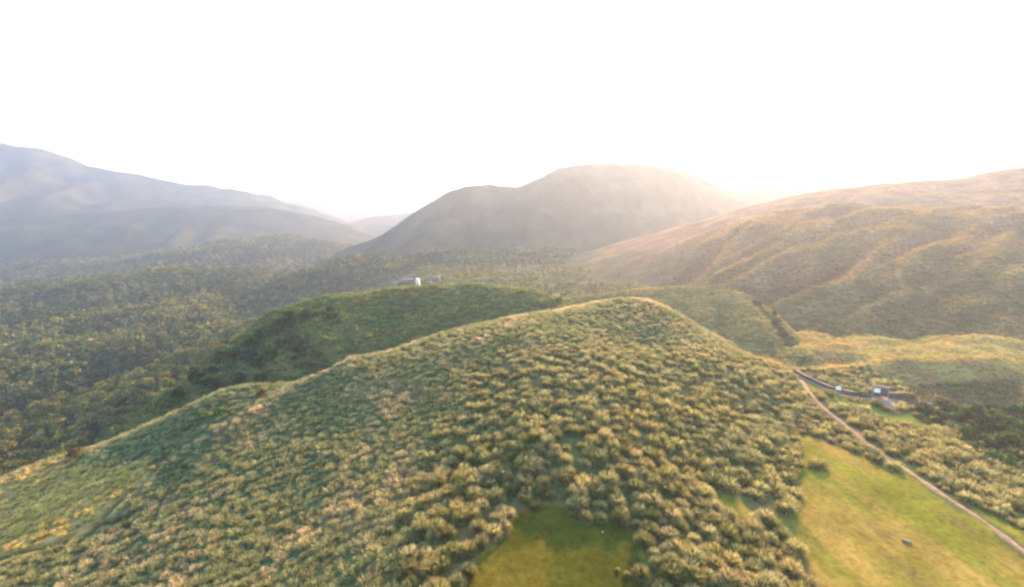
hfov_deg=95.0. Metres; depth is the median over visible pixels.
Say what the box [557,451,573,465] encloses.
grass clump
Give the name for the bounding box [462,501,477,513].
grass clump
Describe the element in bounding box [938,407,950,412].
bush
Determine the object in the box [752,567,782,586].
grass clump
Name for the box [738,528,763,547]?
grass clump
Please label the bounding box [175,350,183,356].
broadleaf tree
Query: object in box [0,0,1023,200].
sky
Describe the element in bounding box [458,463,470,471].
grass clump
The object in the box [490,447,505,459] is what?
grass clump
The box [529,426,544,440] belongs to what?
grass clump
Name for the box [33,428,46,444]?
broadleaf tree
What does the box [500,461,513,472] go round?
grass clump
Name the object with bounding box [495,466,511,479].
bush
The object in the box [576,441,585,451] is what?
grass clump
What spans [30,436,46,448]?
broadleaf tree
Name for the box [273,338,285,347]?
bush
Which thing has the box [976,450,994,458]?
bush
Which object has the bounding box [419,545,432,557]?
grass clump
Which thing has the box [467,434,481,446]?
grass clump
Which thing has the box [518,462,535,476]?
grass clump
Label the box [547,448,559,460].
grass clump
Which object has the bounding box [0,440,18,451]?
broadleaf tree
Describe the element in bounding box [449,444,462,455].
grass clump
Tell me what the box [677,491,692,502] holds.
grass clump
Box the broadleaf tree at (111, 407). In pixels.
[102,406,121,414]
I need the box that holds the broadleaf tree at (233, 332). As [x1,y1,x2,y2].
[229,329,241,337]
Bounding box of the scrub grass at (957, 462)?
[834,392,1023,501]
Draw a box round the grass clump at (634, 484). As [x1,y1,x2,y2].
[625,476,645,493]
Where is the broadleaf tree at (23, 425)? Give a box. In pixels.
[14,420,30,433]
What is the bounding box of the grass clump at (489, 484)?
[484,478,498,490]
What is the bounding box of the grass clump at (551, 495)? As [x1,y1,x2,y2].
[543,489,556,501]
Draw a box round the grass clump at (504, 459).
[498,455,509,464]
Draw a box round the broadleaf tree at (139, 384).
[128,380,144,388]
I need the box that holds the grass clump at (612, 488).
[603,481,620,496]
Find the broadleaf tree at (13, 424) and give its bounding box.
[6,419,22,428]
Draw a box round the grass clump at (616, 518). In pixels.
[608,509,629,527]
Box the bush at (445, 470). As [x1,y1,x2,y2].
[433,464,451,479]
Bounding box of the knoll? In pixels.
[108,284,567,439]
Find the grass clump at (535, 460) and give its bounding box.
[526,453,543,471]
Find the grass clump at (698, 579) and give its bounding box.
[681,566,708,586]
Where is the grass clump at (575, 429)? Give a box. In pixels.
[564,423,582,435]
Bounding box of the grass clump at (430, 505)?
[422,501,437,513]
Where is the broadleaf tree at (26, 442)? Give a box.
[21,436,34,447]
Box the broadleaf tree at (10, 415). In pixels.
[2,411,16,419]
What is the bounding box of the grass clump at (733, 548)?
[726,542,747,560]
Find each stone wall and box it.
[793,369,870,395]
[889,392,909,398]
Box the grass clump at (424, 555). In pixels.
[420,550,436,562]
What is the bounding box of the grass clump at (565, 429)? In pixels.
[562,426,572,435]
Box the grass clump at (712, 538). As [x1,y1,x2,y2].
[705,535,722,546]
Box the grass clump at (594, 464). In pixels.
[589,457,601,466]
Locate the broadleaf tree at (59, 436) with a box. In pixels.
[52,431,68,445]
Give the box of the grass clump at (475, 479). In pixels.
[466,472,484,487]
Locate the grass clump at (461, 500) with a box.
[452,496,466,504]
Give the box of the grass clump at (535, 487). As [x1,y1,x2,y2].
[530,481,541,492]
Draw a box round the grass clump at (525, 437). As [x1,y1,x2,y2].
[517,431,534,445]
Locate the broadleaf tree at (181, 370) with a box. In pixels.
[173,366,188,378]
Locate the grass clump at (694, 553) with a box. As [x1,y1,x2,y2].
[679,543,706,564]
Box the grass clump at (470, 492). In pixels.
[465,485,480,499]
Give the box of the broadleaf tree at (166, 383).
[158,377,175,387]
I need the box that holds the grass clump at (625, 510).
[612,504,630,519]
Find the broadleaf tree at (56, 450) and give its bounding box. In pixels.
[41,445,69,458]
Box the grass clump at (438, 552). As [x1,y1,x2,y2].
[433,546,449,558]
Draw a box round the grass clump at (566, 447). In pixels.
[562,444,570,451]
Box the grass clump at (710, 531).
[696,522,719,540]
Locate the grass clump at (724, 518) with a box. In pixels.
[713,511,732,526]
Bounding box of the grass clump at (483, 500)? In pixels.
[474,496,489,508]
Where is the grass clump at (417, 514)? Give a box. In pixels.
[412,511,426,521]
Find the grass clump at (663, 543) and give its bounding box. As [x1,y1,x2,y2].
[658,541,673,551]
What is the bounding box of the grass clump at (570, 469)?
[562,465,575,474]
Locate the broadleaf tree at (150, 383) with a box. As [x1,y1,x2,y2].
[140,377,155,390]
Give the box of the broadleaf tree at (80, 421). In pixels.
[74,416,89,428]
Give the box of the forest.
[0,234,571,474]
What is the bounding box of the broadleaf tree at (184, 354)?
[180,350,189,361]
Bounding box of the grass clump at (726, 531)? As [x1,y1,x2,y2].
[716,521,740,543]
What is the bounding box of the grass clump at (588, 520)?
[579,509,594,524]
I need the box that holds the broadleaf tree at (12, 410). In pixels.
[3,408,19,414]
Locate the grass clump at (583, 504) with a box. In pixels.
[569,491,590,510]
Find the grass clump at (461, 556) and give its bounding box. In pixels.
[450,545,467,563]
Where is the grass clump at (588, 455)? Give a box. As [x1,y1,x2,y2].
[580,448,595,460]
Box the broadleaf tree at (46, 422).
[38,418,56,427]
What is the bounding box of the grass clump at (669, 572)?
[657,562,682,583]
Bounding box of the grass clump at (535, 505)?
[527,499,543,511]
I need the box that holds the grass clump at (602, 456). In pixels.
[592,448,608,464]
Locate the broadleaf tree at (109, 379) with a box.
[105,377,115,385]
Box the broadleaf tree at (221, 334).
[216,332,227,337]
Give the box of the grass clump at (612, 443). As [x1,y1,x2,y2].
[602,437,620,451]
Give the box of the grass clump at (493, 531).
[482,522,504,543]
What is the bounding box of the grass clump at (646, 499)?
[639,492,652,504]
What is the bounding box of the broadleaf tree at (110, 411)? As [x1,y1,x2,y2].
[96,407,119,426]
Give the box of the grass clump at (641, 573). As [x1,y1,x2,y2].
[629,562,651,585]
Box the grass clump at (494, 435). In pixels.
[492,432,501,439]
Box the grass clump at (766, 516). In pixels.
[754,508,776,525]
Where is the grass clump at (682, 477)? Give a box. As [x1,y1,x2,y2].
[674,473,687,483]
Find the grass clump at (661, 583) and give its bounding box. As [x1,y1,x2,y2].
[651,579,673,586]
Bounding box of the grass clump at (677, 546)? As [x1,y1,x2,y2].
[666,538,687,558]
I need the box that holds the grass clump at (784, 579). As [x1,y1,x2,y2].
[770,570,791,585]
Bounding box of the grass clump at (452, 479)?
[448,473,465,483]
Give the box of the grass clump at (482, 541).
[473,533,490,553]
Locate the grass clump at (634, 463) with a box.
[628,458,638,467]
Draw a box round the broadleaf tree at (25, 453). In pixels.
[17,447,36,459]
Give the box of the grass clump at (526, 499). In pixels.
[516,491,532,504]
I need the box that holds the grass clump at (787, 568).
[777,556,804,580]
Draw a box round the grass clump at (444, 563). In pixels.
[431,554,452,575]
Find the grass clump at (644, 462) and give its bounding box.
[637,456,655,471]
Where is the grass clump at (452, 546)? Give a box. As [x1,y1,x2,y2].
[441,539,464,561]
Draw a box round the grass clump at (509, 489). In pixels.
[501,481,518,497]
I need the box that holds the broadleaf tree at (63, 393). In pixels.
[57,391,69,396]
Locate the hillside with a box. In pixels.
[0,300,1023,586]
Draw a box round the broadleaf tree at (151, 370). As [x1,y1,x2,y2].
[146,368,159,374]
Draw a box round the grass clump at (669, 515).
[661,507,683,522]
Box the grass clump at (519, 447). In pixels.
[509,439,525,453]
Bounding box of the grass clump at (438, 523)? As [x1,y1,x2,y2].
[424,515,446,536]
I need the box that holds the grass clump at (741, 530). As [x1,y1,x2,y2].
[734,524,745,535]
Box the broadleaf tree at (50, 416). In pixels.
[45,412,60,420]
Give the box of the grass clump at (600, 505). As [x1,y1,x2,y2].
[593,499,608,511]
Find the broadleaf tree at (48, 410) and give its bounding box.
[40,400,61,416]
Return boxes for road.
[797,375,932,403]
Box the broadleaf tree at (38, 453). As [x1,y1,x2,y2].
[29,449,46,457]
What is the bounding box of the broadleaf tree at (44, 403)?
[40,401,57,413]
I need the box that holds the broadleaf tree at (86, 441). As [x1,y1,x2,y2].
[79,439,90,446]
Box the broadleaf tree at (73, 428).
[66,424,86,432]
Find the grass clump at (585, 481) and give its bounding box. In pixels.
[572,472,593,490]
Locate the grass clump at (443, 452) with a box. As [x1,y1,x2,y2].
[439,450,448,456]
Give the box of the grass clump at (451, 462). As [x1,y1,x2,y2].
[441,455,460,469]
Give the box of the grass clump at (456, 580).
[448,572,467,586]
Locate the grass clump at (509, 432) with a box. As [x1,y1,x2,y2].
[503,426,519,437]
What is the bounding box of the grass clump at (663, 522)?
[657,517,667,529]
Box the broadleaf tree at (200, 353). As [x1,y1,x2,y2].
[193,347,205,357]
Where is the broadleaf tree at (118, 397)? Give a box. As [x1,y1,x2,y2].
[104,393,124,406]
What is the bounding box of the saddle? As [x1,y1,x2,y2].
[720,186,848,205]
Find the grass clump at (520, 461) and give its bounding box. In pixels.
[514,454,529,469]
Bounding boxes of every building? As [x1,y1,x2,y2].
[399,278,412,285]
[431,276,439,281]
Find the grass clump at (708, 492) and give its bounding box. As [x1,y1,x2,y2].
[700,483,716,499]
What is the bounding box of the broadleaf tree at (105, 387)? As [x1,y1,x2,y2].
[98,384,116,391]
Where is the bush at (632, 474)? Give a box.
[619,465,636,478]
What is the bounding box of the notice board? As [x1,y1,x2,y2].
[872,384,890,398]
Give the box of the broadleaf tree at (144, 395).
[138,389,154,400]
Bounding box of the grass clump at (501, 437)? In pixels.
[495,433,507,443]
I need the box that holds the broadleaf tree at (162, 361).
[157,359,165,363]
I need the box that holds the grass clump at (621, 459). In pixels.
[617,456,628,463]
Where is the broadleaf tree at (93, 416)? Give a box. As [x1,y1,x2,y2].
[85,409,100,427]
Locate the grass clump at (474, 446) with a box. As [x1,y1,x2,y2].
[471,442,482,450]
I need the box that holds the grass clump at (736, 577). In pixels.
[714,565,746,586]
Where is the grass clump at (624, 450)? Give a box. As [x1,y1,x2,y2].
[619,442,632,457]
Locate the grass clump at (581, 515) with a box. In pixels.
[576,509,591,519]
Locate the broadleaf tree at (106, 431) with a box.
[102,424,119,436]
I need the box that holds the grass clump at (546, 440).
[539,433,556,446]
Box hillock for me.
[567,287,821,367]
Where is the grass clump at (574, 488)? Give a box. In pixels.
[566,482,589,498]
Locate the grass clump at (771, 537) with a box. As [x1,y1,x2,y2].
[763,530,778,547]
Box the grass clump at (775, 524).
[769,518,784,528]
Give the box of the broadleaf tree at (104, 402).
[96,397,118,409]
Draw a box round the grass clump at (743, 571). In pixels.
[734,567,746,577]
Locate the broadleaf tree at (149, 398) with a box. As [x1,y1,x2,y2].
[147,391,162,402]
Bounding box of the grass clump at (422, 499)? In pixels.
[416,492,436,508]
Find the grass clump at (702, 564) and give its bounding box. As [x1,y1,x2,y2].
[694,557,706,568]
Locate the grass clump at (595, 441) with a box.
[581,433,602,449]
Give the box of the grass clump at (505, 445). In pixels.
[498,440,515,454]
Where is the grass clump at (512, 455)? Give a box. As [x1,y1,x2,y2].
[506,451,515,459]
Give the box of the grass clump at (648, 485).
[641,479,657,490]
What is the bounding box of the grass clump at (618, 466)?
[613,461,630,475]
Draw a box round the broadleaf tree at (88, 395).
[80,391,96,401]
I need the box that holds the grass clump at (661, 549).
[658,543,672,555]
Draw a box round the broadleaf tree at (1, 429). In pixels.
[0,427,10,437]
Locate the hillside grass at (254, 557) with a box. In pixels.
[0,296,814,586]
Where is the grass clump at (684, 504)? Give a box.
[675,498,690,510]
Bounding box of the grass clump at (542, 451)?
[536,447,546,456]
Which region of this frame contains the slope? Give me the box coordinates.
[562,202,1023,339]
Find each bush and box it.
[65,447,83,458]
[169,389,184,398]
[185,372,203,381]
[187,367,199,376]
[196,377,215,386]
[199,410,210,417]
[204,366,219,372]
[209,351,223,358]
[209,381,223,387]
[214,405,228,415]
[218,352,226,358]
[226,347,240,355]
[227,380,242,386]
[228,372,246,382]
[242,338,259,348]
[248,377,258,382]
[250,358,261,368]
[253,373,265,381]
[254,328,268,338]
[254,389,266,398]
[265,349,277,357]
[267,329,279,335]
[270,318,285,327]
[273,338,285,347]
[283,310,291,315]
[285,317,295,325]
[287,310,298,317]
[289,333,305,345]
[291,346,305,354]
[301,308,312,316]
[314,309,320,314]
[326,313,337,318]
[433,464,451,479]
[481,464,497,480]
[495,466,511,479]
[619,465,636,478]
[657,465,675,479]
[768,311,777,315]
[778,331,788,336]
[912,406,927,413]
[915,402,930,407]
[917,405,932,414]
[923,407,935,413]
[923,417,945,425]
[932,412,954,420]
[935,399,950,408]
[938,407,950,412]
[948,403,961,410]
[952,414,968,422]
[955,410,974,418]
[957,424,974,432]
[957,426,973,439]
[960,406,977,412]
[963,422,984,432]
[969,403,987,412]
[969,445,985,450]
[972,428,984,435]
[974,433,992,441]
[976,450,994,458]
[978,438,1000,449]
[984,403,1000,409]
[984,448,1000,458]
[989,408,1002,415]
[990,425,1008,430]
[993,413,1004,420]
[993,435,1010,446]
[994,453,1017,464]
[995,432,1010,441]
[999,405,1010,411]
[1003,449,1022,458]
[1004,415,1016,421]
[1006,424,1023,431]
[1006,432,1020,444]
[1008,404,1020,414]
[1011,408,1023,415]
[1012,447,1023,452]
[1014,420,1023,425]
[1014,442,1023,449]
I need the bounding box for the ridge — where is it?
[560,167,1023,284]
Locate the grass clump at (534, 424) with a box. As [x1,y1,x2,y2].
[523,420,541,430]
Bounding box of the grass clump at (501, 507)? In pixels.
[495,503,506,512]
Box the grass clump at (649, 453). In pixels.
[638,446,657,460]
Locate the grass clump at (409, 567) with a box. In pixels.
[392,554,420,580]
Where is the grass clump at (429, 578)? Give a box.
[423,575,437,585]
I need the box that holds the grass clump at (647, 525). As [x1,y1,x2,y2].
[638,520,659,536]
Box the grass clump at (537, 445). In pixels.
[532,442,543,451]
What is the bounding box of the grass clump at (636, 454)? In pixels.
[626,447,644,460]
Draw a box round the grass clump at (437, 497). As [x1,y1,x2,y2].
[425,489,444,504]
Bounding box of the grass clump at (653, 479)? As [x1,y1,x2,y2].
[643,471,661,488]
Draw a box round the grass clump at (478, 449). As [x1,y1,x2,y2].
[474,445,486,456]
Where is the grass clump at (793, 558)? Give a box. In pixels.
[782,553,804,570]
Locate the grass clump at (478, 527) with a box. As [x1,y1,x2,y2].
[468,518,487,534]
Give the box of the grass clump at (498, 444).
[493,440,508,448]
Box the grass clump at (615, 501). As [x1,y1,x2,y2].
[607,491,628,507]
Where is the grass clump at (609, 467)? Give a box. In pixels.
[604,463,615,471]
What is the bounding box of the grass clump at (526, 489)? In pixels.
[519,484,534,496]
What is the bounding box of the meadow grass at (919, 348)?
[736,330,1023,395]
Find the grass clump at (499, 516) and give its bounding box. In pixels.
[489,510,507,525]
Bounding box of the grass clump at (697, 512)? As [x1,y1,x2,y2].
[690,507,705,519]
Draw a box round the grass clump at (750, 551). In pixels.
[742,543,762,560]
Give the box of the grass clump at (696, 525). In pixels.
[691,520,707,532]
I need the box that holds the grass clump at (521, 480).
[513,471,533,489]
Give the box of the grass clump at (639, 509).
[630,501,646,517]
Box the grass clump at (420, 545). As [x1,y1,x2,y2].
[416,541,429,552]
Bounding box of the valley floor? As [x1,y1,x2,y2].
[0,238,658,469]
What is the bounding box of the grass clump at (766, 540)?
[756,532,770,546]
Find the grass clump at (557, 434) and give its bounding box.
[548,429,564,441]
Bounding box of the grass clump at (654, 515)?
[644,506,662,523]
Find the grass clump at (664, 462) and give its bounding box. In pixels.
[655,457,669,467]
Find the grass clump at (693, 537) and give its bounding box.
[686,532,702,543]
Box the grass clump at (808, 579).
[795,572,818,586]
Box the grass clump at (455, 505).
[447,499,464,514]
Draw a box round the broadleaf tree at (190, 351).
[185,346,196,357]
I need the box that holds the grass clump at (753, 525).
[741,517,764,533]
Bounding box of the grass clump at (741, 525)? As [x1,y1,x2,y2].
[733,521,747,531]
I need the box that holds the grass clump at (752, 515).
[745,512,762,525]
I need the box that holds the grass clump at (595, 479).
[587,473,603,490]
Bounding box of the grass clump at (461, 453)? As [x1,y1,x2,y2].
[453,445,471,460]
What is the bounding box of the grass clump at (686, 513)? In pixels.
[677,506,694,520]
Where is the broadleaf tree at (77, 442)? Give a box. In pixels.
[67,435,86,446]
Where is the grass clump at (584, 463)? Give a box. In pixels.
[575,458,591,468]
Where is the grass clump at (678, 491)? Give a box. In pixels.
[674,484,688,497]
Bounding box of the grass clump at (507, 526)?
[497,517,512,533]
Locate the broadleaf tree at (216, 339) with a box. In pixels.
[210,338,222,343]
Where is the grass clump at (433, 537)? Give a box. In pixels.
[424,528,440,542]
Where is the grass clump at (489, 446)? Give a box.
[481,442,494,451]
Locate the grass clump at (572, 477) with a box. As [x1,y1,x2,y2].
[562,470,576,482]
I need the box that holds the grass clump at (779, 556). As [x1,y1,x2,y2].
[771,547,783,561]
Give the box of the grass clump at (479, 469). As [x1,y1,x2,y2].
[477,465,485,474]
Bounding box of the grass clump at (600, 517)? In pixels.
[593,510,606,523]
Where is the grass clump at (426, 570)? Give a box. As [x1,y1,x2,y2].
[417,555,440,581]
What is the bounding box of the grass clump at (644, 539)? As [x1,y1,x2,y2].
[631,529,657,548]
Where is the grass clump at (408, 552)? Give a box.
[398,543,419,561]
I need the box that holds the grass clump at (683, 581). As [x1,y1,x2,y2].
[676,573,694,586]
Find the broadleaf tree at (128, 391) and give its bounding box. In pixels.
[121,385,139,398]
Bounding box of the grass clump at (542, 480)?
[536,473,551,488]
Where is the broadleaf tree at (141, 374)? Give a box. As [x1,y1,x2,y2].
[130,369,147,378]
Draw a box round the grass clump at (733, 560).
[722,549,745,572]
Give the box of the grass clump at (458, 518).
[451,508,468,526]
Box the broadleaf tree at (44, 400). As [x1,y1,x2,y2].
[40,398,52,406]
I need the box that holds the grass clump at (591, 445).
[580,442,596,453]
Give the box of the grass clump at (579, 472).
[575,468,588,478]
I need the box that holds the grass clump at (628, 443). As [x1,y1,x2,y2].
[619,440,633,448]
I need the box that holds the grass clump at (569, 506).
[562,496,581,515]
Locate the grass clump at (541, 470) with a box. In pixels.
[532,463,546,475]
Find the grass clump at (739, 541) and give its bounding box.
[728,535,742,544]
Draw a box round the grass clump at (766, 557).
[752,549,777,569]
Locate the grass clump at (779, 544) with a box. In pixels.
[772,540,784,549]
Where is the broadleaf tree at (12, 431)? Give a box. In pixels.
[0,427,25,439]
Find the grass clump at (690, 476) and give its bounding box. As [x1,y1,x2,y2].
[685,472,695,480]
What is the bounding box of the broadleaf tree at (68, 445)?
[56,441,76,450]
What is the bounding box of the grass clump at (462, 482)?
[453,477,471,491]
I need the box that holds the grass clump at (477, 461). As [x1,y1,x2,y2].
[474,456,484,465]
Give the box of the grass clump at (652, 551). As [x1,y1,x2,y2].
[645,546,661,557]
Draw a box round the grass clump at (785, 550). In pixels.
[778,543,801,558]
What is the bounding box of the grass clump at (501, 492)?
[485,486,507,504]
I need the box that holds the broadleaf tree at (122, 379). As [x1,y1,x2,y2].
[118,374,133,383]
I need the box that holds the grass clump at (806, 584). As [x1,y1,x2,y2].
[793,579,811,586]
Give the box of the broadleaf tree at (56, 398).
[47,394,65,404]
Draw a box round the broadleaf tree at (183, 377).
[179,374,186,382]
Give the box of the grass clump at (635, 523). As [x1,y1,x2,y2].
[630,519,642,529]
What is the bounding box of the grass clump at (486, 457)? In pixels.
[476,451,493,463]
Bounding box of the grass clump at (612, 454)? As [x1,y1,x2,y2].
[601,446,621,461]
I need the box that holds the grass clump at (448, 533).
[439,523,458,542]
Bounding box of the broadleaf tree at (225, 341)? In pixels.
[221,338,228,344]
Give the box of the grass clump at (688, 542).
[679,538,694,548]
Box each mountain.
[0,143,379,269]
[262,192,431,234]
[315,163,749,266]
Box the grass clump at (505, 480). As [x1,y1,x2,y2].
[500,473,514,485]
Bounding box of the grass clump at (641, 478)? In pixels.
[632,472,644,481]
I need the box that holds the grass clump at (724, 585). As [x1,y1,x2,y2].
[717,576,735,586]
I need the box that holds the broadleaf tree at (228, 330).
[224,328,234,337]
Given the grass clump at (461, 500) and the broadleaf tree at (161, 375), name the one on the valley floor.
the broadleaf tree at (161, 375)
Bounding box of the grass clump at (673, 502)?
[671,498,682,507]
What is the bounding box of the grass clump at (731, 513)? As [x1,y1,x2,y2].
[718,505,737,521]
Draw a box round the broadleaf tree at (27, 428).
[23,424,34,431]
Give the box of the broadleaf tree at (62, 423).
[49,416,72,428]
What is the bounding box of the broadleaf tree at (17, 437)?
[4,432,22,444]
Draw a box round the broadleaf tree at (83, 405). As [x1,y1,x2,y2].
[74,400,92,412]
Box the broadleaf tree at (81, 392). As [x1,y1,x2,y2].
[72,387,89,396]
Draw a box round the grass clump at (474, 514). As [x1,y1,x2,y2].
[462,504,482,522]
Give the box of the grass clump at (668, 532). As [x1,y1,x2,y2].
[658,526,680,540]
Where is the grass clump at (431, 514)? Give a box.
[425,508,436,520]
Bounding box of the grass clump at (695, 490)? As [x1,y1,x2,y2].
[685,482,703,498]
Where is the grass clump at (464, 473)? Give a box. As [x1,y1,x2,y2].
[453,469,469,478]
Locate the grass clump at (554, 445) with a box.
[547,442,561,451]
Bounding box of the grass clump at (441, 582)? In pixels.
[428,575,451,586]
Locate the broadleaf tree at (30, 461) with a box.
[23,456,40,464]
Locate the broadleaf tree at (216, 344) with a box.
[204,340,222,349]
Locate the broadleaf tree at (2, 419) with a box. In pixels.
[0,416,8,423]
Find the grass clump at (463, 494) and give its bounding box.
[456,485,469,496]
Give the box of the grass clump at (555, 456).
[551,447,564,460]
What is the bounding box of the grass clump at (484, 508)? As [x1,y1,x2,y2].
[476,500,490,512]
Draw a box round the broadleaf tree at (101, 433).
[98,429,104,437]
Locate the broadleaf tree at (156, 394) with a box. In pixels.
[151,392,161,398]
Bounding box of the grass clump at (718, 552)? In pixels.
[707,543,727,561]
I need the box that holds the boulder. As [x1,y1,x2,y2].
[902,539,911,543]
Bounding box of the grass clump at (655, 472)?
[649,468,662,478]
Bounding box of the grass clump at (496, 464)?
[486,459,502,471]
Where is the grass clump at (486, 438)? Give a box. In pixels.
[480,433,493,443]
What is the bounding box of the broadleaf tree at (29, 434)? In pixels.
[24,431,35,437]
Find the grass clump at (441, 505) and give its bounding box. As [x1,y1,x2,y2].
[431,502,445,511]
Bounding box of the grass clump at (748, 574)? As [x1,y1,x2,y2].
[741,570,763,586]
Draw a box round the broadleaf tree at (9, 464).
[0,459,25,475]
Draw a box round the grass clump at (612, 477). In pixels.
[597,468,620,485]
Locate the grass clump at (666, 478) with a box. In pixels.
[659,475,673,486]
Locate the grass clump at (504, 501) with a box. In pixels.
[496,496,507,505]
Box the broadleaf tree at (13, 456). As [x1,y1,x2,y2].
[0,450,20,463]
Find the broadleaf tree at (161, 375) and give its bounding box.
[156,370,177,379]
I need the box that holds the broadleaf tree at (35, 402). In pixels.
[28,400,41,410]
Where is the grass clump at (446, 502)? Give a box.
[442,498,453,507]
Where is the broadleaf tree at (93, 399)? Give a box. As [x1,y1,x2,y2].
[87,390,107,402]
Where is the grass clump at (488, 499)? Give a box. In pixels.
[484,489,501,505]
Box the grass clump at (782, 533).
[772,523,791,540]
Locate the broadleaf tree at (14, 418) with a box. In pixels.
[10,415,27,421]
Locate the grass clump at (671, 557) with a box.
[662,551,680,565]
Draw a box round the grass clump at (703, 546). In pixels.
[698,542,715,553]
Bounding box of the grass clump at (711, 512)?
[704,507,715,517]
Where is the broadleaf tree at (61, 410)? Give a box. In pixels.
[53,406,72,416]
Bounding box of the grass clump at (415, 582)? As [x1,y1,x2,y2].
[401,574,422,586]
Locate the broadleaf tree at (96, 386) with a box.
[87,381,107,392]
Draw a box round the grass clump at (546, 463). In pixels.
[542,459,549,466]
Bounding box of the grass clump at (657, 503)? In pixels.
[644,492,662,510]
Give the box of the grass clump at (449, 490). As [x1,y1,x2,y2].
[439,482,462,499]
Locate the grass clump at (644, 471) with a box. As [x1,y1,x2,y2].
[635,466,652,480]
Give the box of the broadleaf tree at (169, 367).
[160,364,175,373]
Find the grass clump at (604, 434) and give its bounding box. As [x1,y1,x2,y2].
[596,428,613,441]
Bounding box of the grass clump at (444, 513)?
[434,507,451,521]
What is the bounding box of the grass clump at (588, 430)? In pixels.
[579,424,593,434]
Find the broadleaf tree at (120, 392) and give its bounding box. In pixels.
[112,389,124,394]
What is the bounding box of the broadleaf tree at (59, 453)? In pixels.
[47,449,69,458]
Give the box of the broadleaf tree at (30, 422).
[24,418,38,425]
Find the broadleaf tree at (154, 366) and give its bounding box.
[146,363,159,370]
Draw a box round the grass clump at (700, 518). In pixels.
[695,515,708,523]
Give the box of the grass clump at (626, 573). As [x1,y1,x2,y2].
[622,570,630,578]
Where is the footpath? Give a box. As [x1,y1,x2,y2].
[799,380,1023,553]
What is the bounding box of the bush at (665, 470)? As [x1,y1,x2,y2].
[657,465,675,479]
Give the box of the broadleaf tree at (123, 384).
[118,381,128,390]
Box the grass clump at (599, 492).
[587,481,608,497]
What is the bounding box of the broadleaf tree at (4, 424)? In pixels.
[0,421,11,427]
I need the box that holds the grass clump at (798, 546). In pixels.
[782,536,810,559]
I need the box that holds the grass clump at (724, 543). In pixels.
[716,535,729,548]
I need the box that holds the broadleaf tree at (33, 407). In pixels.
[21,404,40,414]
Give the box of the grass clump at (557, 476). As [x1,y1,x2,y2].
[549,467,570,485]
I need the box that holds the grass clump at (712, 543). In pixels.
[707,541,719,547]
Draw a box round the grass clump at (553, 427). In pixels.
[547,424,559,432]
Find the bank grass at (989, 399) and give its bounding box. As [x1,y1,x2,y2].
[883,379,1023,404]
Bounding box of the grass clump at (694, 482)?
[685,478,701,486]
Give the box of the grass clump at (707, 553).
[702,550,716,565]
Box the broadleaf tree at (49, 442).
[42,438,58,449]
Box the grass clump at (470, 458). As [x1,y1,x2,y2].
[463,452,476,462]
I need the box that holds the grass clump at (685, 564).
[678,555,701,577]
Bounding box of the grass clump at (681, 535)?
[675,530,684,542]
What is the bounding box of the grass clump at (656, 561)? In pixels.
[647,554,666,570]
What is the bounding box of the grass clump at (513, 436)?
[510,430,523,440]
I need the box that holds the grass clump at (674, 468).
[661,463,679,476]
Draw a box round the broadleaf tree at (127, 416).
[122,413,134,422]
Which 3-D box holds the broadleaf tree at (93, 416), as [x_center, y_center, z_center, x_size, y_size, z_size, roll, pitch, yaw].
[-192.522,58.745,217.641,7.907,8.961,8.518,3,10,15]
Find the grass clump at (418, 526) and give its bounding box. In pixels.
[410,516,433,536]
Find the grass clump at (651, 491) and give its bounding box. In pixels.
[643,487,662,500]
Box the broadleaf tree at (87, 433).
[81,430,93,439]
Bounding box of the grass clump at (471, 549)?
[458,539,480,560]
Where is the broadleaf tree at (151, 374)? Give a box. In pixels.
[144,371,156,380]
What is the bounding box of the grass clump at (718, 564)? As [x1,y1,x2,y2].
[705,554,727,572]
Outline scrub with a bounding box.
[356,251,667,297]
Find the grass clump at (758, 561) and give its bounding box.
[744,557,766,571]
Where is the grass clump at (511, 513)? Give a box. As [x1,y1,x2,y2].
[501,505,517,522]
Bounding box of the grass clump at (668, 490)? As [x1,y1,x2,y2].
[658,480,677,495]
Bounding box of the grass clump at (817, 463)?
[805,458,830,470]
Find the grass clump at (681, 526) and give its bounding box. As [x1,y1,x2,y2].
[668,516,690,532]
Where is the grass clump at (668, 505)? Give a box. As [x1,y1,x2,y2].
[660,499,677,513]
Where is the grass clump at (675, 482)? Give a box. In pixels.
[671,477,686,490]
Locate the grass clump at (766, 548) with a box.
[754,540,776,559]
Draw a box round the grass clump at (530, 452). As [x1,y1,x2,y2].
[523,449,536,457]
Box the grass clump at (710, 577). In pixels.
[700,566,717,585]
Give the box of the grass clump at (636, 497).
[630,491,645,504]
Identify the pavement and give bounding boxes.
[871,396,897,412]
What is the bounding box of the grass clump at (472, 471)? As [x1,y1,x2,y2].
[466,466,478,475]
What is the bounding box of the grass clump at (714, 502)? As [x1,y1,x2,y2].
[704,496,722,512]
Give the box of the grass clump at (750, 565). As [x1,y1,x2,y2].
[742,559,763,574]
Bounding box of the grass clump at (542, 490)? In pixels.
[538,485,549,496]
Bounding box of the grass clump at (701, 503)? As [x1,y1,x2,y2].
[688,496,714,511]
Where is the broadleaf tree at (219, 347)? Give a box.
[215,344,227,351]
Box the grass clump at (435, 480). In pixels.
[428,471,448,489]
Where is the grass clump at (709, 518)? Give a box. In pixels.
[705,512,719,526]
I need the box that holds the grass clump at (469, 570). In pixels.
[459,562,477,578]
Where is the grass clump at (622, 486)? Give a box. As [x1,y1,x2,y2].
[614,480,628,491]
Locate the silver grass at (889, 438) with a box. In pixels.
[369,343,1023,586]
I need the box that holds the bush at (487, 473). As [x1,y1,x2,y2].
[481,464,497,480]
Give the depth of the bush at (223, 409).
107.75 m

